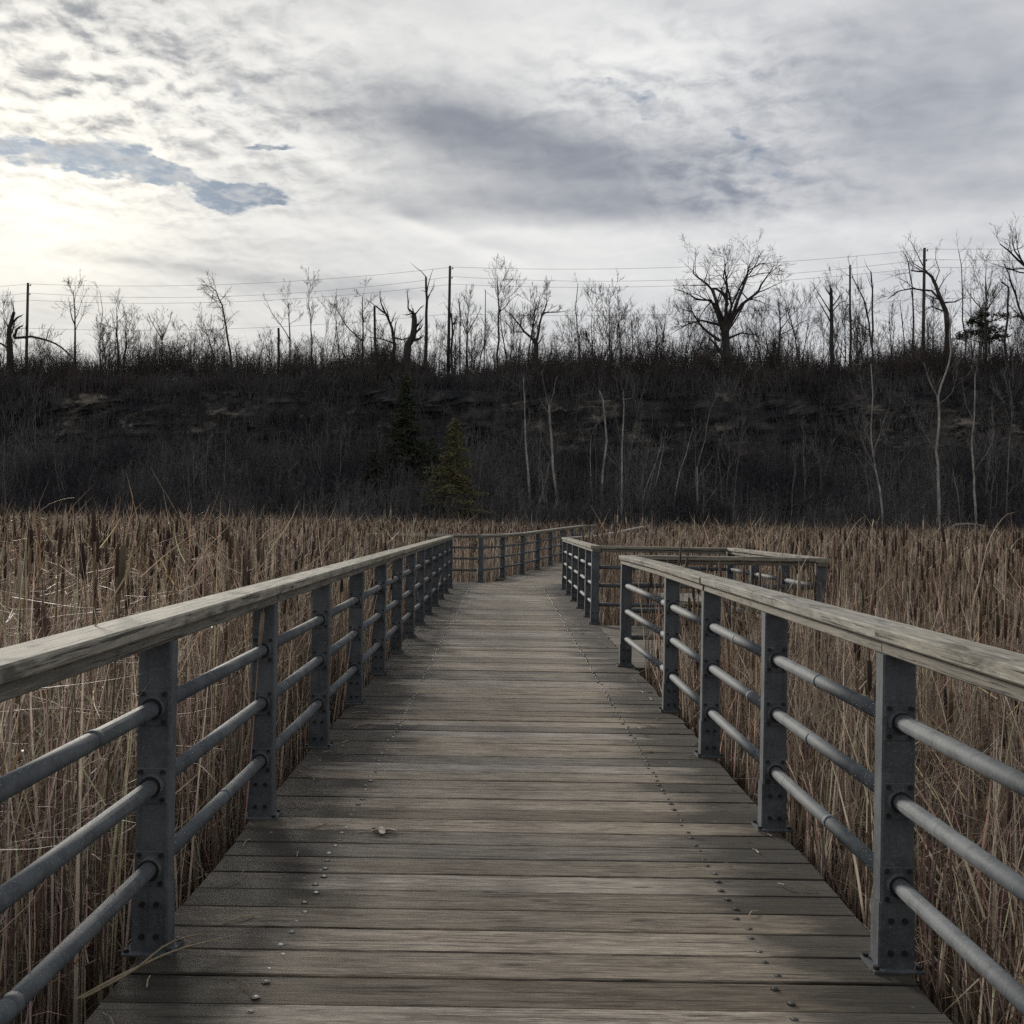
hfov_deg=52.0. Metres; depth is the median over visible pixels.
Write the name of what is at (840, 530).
cattail
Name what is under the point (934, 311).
bare tree
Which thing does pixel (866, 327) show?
bare tree
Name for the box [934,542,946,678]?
cattail
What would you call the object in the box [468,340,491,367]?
bare tree
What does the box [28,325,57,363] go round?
bare tree
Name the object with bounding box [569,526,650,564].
railing
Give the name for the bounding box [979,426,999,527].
slender tree
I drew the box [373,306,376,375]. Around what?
bare tree
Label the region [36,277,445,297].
power line
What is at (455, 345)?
bare tree
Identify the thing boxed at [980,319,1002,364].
bare tree
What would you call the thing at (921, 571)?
cattail
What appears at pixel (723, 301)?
bare tree
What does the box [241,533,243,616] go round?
cattail
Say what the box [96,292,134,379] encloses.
bare tree
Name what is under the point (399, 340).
bare tree
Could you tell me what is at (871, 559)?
tall reed
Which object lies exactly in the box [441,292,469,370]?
bare tree
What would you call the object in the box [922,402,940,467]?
slender tree
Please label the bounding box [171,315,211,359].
bare tree
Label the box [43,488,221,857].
cattail
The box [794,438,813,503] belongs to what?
slender tree
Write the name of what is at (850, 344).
utility pole
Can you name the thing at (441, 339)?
bare tree
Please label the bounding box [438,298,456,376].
bare tree
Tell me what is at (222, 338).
bare tree
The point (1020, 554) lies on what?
cattail
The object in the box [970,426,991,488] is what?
slender tree
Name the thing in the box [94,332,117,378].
bare tree
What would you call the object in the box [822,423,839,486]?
slender tree
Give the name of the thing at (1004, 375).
slender tree
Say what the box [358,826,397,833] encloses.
fallen leaf
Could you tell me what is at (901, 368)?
clifftop thicket
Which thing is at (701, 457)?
slender tree
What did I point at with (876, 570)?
cattail
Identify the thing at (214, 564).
cattail
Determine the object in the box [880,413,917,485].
slender tree
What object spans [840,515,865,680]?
tall reed
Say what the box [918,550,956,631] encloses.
cattail
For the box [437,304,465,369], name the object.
bare tree
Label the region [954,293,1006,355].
bare tree
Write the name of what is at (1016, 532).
cattail
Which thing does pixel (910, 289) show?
bare tree
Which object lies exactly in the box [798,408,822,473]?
slender tree
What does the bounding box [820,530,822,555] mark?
cattail
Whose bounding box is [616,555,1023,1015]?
railing
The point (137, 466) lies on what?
slope brush
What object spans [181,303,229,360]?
bare tree
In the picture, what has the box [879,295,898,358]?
bare tree
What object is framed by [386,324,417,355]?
bare tree
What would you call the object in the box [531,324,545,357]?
bare tree
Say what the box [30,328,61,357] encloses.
bare tree
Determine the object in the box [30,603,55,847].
cattail
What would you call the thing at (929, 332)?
bare tree
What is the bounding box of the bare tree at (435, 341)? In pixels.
[427,318,445,363]
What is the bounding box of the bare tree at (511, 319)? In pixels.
[484,273,526,362]
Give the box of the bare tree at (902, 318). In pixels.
[889,287,914,354]
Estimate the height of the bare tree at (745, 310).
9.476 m
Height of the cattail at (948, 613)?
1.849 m
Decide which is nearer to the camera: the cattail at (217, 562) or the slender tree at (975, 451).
the cattail at (217, 562)
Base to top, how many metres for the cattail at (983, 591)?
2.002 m
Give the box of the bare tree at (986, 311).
[959,242,1013,363]
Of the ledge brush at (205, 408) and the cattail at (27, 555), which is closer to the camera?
the cattail at (27, 555)
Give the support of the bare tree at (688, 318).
on the escarpment
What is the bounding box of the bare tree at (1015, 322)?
[1001,305,1023,362]
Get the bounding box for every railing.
[0,535,453,1023]
[375,534,445,576]
[387,533,477,570]
[478,525,596,582]
[560,537,600,624]
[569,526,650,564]
[599,546,726,606]
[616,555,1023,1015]
[631,555,814,639]
[725,548,829,649]
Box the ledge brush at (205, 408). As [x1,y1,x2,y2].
[0,351,1023,466]
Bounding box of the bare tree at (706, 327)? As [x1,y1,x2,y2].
[693,316,718,348]
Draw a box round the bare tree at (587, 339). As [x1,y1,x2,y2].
[579,322,604,364]
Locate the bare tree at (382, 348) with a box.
[373,340,394,366]
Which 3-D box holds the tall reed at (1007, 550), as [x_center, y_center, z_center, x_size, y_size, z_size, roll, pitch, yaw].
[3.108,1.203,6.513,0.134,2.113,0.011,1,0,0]
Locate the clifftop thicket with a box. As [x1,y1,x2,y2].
[0,330,1023,404]
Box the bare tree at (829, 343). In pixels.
[818,328,847,363]
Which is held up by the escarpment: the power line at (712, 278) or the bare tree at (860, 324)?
the bare tree at (860, 324)
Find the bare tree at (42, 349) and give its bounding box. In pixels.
[32,332,45,386]
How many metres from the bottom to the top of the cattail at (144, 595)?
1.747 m
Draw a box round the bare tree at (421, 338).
[409,317,429,360]
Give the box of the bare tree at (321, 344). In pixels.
[313,332,331,358]
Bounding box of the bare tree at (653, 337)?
[644,319,671,354]
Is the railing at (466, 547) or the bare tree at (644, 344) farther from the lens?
the bare tree at (644, 344)
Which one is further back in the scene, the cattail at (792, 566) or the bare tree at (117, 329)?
the bare tree at (117, 329)
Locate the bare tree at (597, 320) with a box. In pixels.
[577,279,635,355]
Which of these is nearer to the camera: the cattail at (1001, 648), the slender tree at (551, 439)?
the cattail at (1001, 648)
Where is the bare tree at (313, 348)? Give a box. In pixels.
[303,335,320,360]
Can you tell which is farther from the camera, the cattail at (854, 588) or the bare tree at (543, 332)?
the bare tree at (543, 332)
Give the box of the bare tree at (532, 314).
[527,283,547,373]
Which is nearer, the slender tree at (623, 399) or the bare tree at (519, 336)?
the slender tree at (623, 399)
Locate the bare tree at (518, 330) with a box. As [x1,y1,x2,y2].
[495,304,531,354]
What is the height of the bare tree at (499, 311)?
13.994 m
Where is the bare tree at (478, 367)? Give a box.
[470,337,489,374]
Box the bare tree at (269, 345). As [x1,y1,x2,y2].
[263,333,276,358]
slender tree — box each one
[45,451,72,509]
[46,434,65,510]
[118,467,129,512]
[182,452,216,506]
[186,437,211,503]
[189,435,197,488]
[192,426,227,500]
[503,356,535,513]
[517,402,533,477]
[530,430,560,494]
[531,448,554,523]
[532,412,554,525]
[533,404,548,517]
[538,370,557,516]
[577,378,607,509]
[585,427,592,503]
[594,419,607,492]
[597,377,648,482]
[600,362,634,522]
[609,470,623,515]
[615,429,631,488]
[615,471,624,523]
[635,415,673,489]
[637,429,663,513]
[643,431,662,503]
[644,418,673,499]
[653,433,671,494]
[673,412,705,511]
[682,463,714,520]
[691,382,721,506]
[693,412,744,521]
[697,416,745,524]
[700,428,723,512]
[728,423,747,483]
[790,438,813,522]
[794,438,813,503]
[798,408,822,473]
[812,422,835,501]
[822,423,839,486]
[840,422,877,523]
[841,328,891,525]
[857,456,882,522]
[864,425,888,500]
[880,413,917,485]
[899,412,944,491]
[902,279,974,529]
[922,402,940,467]
[946,457,959,516]
[954,338,1011,528]
[966,425,983,485]
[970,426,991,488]
[979,412,1007,518]
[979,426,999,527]
[988,446,1023,521]
[989,345,1022,516]
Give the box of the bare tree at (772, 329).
[766,318,781,344]
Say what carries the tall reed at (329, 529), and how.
on the marsh ground
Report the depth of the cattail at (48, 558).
10.37 m
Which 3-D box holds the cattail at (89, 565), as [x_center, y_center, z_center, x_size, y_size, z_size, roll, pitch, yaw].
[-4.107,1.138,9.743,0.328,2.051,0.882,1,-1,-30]
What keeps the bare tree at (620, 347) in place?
on the escarpment
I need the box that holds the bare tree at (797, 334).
[788,306,807,353]
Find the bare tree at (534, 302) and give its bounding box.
[518,276,555,364]
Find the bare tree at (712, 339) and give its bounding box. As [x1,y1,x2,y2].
[696,316,718,356]
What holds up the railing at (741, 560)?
attached to the railing at (822, 563)
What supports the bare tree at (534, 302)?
on the escarpment
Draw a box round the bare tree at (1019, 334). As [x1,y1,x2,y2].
[1008,319,1023,349]
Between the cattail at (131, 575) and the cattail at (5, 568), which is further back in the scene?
the cattail at (131, 575)
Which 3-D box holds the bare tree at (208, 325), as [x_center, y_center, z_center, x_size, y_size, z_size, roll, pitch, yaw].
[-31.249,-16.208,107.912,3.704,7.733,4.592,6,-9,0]
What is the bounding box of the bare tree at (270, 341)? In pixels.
[261,327,276,369]
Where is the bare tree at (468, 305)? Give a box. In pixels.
[457,284,481,373]
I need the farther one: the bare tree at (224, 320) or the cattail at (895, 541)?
the bare tree at (224, 320)
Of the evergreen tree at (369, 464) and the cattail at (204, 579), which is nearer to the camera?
the cattail at (204, 579)
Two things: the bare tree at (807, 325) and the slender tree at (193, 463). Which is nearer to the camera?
the slender tree at (193, 463)
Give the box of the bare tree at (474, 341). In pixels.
[452,315,491,375]
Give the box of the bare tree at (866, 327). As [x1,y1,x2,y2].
[838,307,895,354]
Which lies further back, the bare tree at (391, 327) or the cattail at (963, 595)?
the bare tree at (391, 327)
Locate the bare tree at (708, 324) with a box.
[692,298,723,366]
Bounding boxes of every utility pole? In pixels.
[24,283,30,375]
[446,266,452,375]
[849,265,851,365]
[921,248,927,353]
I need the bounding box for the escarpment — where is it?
[0,386,1023,531]
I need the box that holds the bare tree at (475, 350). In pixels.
[468,332,479,368]
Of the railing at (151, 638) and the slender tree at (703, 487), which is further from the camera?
the slender tree at (703, 487)
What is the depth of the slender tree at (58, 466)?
85.38 m
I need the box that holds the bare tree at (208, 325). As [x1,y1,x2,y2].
[186,319,231,362]
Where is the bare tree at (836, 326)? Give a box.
[825,299,850,346]
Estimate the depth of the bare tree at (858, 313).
116.04 m
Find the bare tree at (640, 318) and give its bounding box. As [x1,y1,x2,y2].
[619,306,649,366]
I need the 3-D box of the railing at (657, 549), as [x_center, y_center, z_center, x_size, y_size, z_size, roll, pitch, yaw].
[2.156,0.930,15.012,1.820,0.868,0.150,1,0,-1]
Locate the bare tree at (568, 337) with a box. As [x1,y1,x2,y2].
[552,323,582,355]
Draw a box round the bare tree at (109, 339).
[91,321,124,365]
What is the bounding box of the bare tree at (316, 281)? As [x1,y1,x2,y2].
[300,266,323,364]
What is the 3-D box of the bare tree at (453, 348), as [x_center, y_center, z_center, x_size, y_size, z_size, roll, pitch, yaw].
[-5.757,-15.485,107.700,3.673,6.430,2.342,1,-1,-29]
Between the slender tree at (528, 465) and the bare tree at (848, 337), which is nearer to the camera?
the slender tree at (528, 465)
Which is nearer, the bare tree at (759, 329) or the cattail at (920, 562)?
the cattail at (920, 562)
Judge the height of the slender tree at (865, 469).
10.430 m
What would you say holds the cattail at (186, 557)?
on the marsh ground
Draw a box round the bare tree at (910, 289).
[878,236,931,353]
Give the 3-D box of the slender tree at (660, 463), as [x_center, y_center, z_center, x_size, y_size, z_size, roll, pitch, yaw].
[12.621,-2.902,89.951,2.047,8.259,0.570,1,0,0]
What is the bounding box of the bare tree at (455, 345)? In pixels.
[440,319,463,371]
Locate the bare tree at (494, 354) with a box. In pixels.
[487,342,500,375]
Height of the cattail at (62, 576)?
1.939 m
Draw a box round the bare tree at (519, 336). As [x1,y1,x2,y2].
[508,319,526,361]
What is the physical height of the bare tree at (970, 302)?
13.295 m
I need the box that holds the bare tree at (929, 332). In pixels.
[911,316,942,353]
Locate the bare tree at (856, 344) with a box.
[814,278,869,363]
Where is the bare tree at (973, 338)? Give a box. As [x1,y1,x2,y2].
[963,306,992,356]
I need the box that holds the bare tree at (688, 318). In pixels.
[674,288,700,354]
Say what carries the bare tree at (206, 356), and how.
on the escarpment
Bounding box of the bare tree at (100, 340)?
[89,317,112,369]
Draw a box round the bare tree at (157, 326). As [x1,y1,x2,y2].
[142,307,167,363]
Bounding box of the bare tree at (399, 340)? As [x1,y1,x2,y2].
[388,330,406,361]
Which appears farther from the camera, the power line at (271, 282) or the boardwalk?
the power line at (271, 282)
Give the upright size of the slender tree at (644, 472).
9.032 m
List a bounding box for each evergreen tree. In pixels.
[355,449,392,502]
[376,374,428,489]
[409,418,495,523]
[411,436,447,493]
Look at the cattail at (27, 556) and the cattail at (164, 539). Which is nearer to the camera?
the cattail at (27, 556)
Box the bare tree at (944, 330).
[930,313,957,350]
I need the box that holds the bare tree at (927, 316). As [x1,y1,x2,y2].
[909,286,943,347]
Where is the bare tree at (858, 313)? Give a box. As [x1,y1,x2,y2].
[846,295,874,359]
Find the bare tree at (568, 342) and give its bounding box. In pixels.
[553,316,577,362]
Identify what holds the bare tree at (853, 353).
on the escarpment
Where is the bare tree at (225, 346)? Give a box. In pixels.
[216,329,238,363]
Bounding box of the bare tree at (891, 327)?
[880,301,897,352]
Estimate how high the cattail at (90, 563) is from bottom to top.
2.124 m
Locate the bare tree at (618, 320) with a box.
[583,273,644,366]
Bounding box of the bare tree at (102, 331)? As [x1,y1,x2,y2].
[98,309,110,370]
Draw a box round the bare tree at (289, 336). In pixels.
[263,279,303,369]
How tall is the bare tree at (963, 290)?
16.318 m
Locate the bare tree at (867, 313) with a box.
[836,257,878,372]
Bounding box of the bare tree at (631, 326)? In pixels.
[616,299,644,363]
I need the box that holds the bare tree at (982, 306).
[969,281,997,363]
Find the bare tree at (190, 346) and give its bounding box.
[182,337,196,365]
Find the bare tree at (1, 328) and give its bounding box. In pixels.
[0,320,20,362]
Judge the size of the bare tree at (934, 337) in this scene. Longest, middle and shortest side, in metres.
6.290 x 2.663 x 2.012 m
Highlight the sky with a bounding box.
[0,0,1023,378]
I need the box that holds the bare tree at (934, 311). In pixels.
[917,289,949,349]
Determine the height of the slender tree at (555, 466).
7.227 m
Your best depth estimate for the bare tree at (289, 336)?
108.99 m
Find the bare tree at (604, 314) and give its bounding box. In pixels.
[578,287,632,344]
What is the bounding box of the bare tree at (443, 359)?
[438,341,450,369]
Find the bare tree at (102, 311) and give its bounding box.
[89,281,113,351]
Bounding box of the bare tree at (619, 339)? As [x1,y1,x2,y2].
[595,300,639,346]
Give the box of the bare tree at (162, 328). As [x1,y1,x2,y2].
[149,312,172,366]
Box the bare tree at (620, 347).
[614,332,631,364]
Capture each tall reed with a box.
[4,500,11,709]
[18,498,79,628]
[151,468,182,599]
[203,493,218,580]
[326,498,337,561]
[781,523,790,583]
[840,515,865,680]
[870,520,877,614]
[965,512,1013,813]
[1002,537,1022,760]
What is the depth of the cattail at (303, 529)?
12.34 m
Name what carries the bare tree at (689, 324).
on the escarpment
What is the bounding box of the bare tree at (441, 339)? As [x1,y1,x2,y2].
[421,333,445,370]
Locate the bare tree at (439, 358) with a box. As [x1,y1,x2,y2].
[427,342,449,372]
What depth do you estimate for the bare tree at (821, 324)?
125.86 m
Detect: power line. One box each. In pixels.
[32,314,443,329]
[33,285,441,302]
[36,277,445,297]
[42,267,448,285]
[452,260,916,280]
[458,267,922,286]
[463,249,922,268]
[476,299,913,315]
[937,259,1013,260]
[945,267,1023,267]
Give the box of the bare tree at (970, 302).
[955,267,980,358]
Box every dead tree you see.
[0,300,71,373]
[403,287,423,377]
[411,263,434,376]
[813,273,846,383]
[997,269,1011,373]
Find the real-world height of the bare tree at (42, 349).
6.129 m
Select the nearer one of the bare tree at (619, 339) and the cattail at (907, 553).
the cattail at (907, 553)
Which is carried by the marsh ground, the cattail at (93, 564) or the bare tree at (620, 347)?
the cattail at (93, 564)
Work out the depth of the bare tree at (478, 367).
104.74 m
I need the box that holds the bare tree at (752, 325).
[737,301,765,351]
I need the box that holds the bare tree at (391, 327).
[364,289,408,376]
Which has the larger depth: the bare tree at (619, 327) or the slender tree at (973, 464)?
the bare tree at (619, 327)
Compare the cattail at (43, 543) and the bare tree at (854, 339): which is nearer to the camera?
the cattail at (43, 543)
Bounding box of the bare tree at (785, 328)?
[763,299,798,365]
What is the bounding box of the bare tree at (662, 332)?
[656,296,681,376]
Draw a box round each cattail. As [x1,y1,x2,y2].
[0,548,27,746]
[4,523,101,747]
[9,548,44,638]
[10,509,72,631]
[15,514,62,823]
[17,538,48,624]
[20,510,22,579]
[21,540,29,641]
[24,528,119,799]
[24,575,129,806]
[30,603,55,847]
[35,558,105,799]
[39,535,44,581]
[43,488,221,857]
[50,513,61,622]
[62,567,129,780]
[68,581,82,681]
[79,556,101,778]
[83,535,90,613]
[84,522,86,623]
[85,524,184,782]
[85,544,152,756]
[89,528,91,625]
[91,532,140,710]
[102,516,108,617]
[114,548,170,768]
[121,584,179,681]
[124,548,155,658]
[135,534,137,585]
[135,570,145,700]
[138,529,166,608]
[142,527,190,637]
[162,520,164,595]
[168,535,246,739]
[171,534,178,684]
[179,548,212,722]
[180,553,305,713]
[184,524,185,595]
[185,551,211,586]
[193,536,218,635]
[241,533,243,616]
[260,544,262,573]
[303,520,304,552]
[307,528,308,555]
[791,545,805,624]
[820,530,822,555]
[838,520,841,597]
[840,547,856,649]
[846,545,851,603]
[850,562,883,612]
[851,538,873,591]
[851,562,856,654]
[858,557,917,616]
[864,552,880,617]
[868,538,886,618]
[872,526,974,671]
[875,560,891,611]
[882,526,908,608]
[883,528,948,633]
[894,533,896,589]
[898,557,916,669]
[904,550,947,622]
[906,544,961,697]
[909,540,956,633]
[916,557,958,632]
[916,570,962,793]
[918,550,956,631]
[919,535,921,605]
[920,561,925,693]
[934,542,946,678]
[939,514,963,710]
[939,569,994,736]
[954,581,969,699]
[960,593,984,771]
[970,550,1022,645]
[973,572,1021,754]
[976,529,1019,650]
[981,566,985,616]
[982,545,984,696]
[993,547,1020,645]
[999,538,1004,635]
[1017,532,1023,736]
[1017,535,1021,644]
[1018,577,1020,644]
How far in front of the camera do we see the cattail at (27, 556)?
9.58 m
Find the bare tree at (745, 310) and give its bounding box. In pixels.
[728,297,755,369]
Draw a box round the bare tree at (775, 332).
[751,305,780,370]
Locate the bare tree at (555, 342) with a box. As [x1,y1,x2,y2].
[550,331,562,355]
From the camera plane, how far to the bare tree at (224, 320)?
103.90 m
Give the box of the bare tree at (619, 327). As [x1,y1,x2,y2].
[607,303,627,358]
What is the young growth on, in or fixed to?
on the escarpment
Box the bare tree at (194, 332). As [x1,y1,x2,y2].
[179,315,206,362]
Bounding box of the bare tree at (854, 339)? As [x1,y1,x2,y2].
[846,328,878,357]
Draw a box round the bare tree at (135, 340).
[125,314,146,379]
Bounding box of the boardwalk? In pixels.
[84,552,952,1023]
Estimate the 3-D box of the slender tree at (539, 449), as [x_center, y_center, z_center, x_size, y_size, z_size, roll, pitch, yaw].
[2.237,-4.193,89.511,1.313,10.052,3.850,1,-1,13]
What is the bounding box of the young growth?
[0,308,1023,387]
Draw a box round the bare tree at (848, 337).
[827,313,869,359]
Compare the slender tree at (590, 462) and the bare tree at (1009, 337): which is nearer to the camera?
the slender tree at (590, 462)
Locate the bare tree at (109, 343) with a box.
[97,322,119,360]
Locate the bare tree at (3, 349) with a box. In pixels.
[0,334,5,369]
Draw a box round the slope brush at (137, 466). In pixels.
[0,358,1023,535]
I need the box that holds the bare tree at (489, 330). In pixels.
[477,310,504,372]
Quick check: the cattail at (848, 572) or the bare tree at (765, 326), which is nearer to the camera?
the cattail at (848, 572)
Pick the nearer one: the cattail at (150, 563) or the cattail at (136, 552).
the cattail at (150, 563)
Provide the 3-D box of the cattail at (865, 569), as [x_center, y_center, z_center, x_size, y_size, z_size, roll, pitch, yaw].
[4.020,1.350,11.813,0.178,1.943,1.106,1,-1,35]
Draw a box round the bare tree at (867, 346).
[852,330,879,361]
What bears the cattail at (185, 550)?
on the marsh ground
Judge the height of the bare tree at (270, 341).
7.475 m
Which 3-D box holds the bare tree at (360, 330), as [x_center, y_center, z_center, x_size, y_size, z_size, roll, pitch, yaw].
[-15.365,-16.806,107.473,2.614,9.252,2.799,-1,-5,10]
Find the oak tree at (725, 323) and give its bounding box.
[662,227,791,379]
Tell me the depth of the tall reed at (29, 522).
8.97 m
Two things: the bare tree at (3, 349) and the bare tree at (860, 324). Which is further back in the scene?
the bare tree at (3, 349)
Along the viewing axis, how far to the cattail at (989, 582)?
9.70 m
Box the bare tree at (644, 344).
[628,323,664,379]
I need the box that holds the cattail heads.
[0,488,1023,826]
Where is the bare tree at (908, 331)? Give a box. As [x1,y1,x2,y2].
[894,315,925,344]
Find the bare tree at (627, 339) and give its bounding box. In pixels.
[616,309,658,359]
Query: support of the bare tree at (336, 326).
on the escarpment
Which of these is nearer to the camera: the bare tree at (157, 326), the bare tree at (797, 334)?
the bare tree at (157, 326)
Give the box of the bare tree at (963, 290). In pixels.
[953,232,977,359]
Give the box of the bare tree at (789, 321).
[750,268,818,363]
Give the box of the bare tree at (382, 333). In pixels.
[376,319,389,348]
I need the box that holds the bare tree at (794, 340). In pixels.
[782,328,807,360]
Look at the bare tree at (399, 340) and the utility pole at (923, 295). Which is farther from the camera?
the bare tree at (399, 340)
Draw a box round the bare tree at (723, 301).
[704,292,733,366]
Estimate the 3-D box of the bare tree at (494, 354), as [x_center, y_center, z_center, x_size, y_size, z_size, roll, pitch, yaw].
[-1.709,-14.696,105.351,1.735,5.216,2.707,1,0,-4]
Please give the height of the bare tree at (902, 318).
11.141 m
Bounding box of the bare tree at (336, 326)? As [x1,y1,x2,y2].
[317,295,349,370]
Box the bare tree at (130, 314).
[118,303,141,358]
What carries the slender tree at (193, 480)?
on the escarpment
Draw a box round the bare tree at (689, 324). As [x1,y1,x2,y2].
[675,297,701,356]
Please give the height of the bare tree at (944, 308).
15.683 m
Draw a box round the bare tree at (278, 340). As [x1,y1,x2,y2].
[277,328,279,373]
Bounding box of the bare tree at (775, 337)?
[755,329,786,360]
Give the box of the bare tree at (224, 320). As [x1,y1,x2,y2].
[198,271,238,373]
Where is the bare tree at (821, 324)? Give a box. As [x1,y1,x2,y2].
[806,316,836,365]
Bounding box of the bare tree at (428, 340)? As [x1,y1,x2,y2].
[419,327,440,362]
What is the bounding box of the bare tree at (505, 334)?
[495,319,518,362]
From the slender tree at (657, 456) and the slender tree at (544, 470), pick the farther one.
the slender tree at (657, 456)
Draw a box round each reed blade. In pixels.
[76,933,243,1000]
[81,934,210,999]
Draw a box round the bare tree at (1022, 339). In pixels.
[1014,324,1023,358]
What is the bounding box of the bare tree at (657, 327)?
[645,302,665,353]
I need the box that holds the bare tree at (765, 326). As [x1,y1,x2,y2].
[733,300,776,355]
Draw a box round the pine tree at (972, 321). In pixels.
[953,309,1019,349]
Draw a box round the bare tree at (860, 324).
[847,298,867,356]
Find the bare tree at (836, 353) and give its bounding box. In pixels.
[824,328,839,358]
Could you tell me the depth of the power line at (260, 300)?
112.37 m
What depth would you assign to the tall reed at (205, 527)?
8.98 m
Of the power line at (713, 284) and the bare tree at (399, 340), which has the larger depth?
the bare tree at (399, 340)
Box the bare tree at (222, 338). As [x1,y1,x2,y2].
[215,312,232,355]
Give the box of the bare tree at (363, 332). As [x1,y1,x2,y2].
[327,276,384,368]
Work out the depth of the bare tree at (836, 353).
110.13 m
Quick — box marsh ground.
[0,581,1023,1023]
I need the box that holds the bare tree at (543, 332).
[524,318,565,354]
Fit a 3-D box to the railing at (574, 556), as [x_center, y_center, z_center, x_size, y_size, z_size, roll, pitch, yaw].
[1.157,1.071,18.766,0.165,1.120,7.706,1,0,0]
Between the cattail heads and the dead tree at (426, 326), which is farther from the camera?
the dead tree at (426, 326)
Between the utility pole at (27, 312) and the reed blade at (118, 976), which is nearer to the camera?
the reed blade at (118, 976)
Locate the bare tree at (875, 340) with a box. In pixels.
[873,322,882,356]
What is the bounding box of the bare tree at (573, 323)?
[566,273,590,360]
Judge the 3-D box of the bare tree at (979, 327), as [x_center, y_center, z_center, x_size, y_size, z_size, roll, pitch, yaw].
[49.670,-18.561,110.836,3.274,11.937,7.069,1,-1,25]
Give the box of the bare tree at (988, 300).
[959,268,1011,350]
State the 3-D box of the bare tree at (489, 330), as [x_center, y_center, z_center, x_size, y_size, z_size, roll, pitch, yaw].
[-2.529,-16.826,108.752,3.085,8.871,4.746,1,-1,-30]
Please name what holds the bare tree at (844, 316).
on the escarpment
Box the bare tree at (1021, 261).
[975,213,1023,278]
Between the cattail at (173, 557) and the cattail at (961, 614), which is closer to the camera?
the cattail at (173, 557)
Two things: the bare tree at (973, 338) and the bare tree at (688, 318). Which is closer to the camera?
the bare tree at (973, 338)
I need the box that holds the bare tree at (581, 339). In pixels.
[556,308,590,357]
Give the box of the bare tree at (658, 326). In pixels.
[647,303,671,355]
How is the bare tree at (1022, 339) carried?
on the escarpment
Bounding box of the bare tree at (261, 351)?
[254,327,273,375]
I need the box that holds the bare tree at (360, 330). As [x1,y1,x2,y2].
[350,306,372,366]
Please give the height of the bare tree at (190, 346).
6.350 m
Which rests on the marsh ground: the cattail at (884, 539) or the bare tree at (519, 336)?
the cattail at (884, 539)
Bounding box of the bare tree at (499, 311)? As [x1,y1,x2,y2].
[484,254,517,383]
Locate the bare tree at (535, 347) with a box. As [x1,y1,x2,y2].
[498,282,571,385]
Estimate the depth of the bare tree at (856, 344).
111.50 m
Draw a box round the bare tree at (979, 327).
[967,283,998,361]
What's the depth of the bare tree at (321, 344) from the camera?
119.57 m
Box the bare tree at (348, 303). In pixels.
[324,288,354,372]
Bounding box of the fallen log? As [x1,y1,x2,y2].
[945,523,984,531]
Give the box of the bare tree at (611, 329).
[592,303,629,356]
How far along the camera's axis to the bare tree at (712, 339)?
116.46 m
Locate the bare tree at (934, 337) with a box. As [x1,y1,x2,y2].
[927,329,944,364]
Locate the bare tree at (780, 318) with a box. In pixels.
[772,283,810,366]
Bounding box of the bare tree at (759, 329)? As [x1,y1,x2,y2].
[738,293,790,358]
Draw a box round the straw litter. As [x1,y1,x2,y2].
[102,624,871,1023]
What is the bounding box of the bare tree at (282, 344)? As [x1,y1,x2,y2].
[266,334,293,357]
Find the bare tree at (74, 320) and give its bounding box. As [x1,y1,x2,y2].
[54,269,98,366]
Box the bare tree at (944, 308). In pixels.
[873,236,970,363]
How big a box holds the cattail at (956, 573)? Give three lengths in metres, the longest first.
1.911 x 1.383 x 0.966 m
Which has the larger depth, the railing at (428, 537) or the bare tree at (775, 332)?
the bare tree at (775, 332)
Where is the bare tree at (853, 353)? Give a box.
[843,342,861,362]
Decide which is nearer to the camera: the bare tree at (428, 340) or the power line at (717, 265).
the power line at (717, 265)
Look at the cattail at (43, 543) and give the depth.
9.19 m
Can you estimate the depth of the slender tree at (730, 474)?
83.00 m
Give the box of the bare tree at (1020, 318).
[1011,288,1023,345]
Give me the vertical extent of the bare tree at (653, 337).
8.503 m
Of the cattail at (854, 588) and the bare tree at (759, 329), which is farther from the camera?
the bare tree at (759, 329)
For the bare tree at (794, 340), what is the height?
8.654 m
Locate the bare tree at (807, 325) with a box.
[790,277,826,365]
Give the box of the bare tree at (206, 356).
[195,323,227,368]
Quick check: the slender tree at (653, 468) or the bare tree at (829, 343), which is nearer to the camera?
the slender tree at (653, 468)
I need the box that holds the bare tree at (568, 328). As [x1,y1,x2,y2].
[552,308,579,355]
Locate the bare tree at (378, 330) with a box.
[365,320,400,349]
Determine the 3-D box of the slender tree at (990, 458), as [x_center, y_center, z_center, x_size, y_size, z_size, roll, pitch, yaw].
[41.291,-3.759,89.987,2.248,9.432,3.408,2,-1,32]
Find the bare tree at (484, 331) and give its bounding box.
[483,290,485,375]
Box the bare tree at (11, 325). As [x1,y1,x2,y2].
[0,287,21,385]
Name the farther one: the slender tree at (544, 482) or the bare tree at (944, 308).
the bare tree at (944, 308)
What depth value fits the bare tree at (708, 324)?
105.06 m
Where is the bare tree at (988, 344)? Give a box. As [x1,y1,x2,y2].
[976,318,1004,354]
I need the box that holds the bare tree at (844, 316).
[821,265,857,366]
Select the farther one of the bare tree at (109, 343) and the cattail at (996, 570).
the bare tree at (109, 343)
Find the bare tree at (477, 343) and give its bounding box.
[472,320,482,366]
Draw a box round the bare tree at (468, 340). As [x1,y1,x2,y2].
[455,312,488,366]
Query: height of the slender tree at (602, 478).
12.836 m
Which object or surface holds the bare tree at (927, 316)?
on the escarpment
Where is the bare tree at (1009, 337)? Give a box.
[996,319,1020,356]
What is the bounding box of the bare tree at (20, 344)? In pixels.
[13,323,34,369]
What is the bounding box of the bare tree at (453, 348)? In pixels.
[439,332,465,374]
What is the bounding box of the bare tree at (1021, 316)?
[969,234,1023,321]

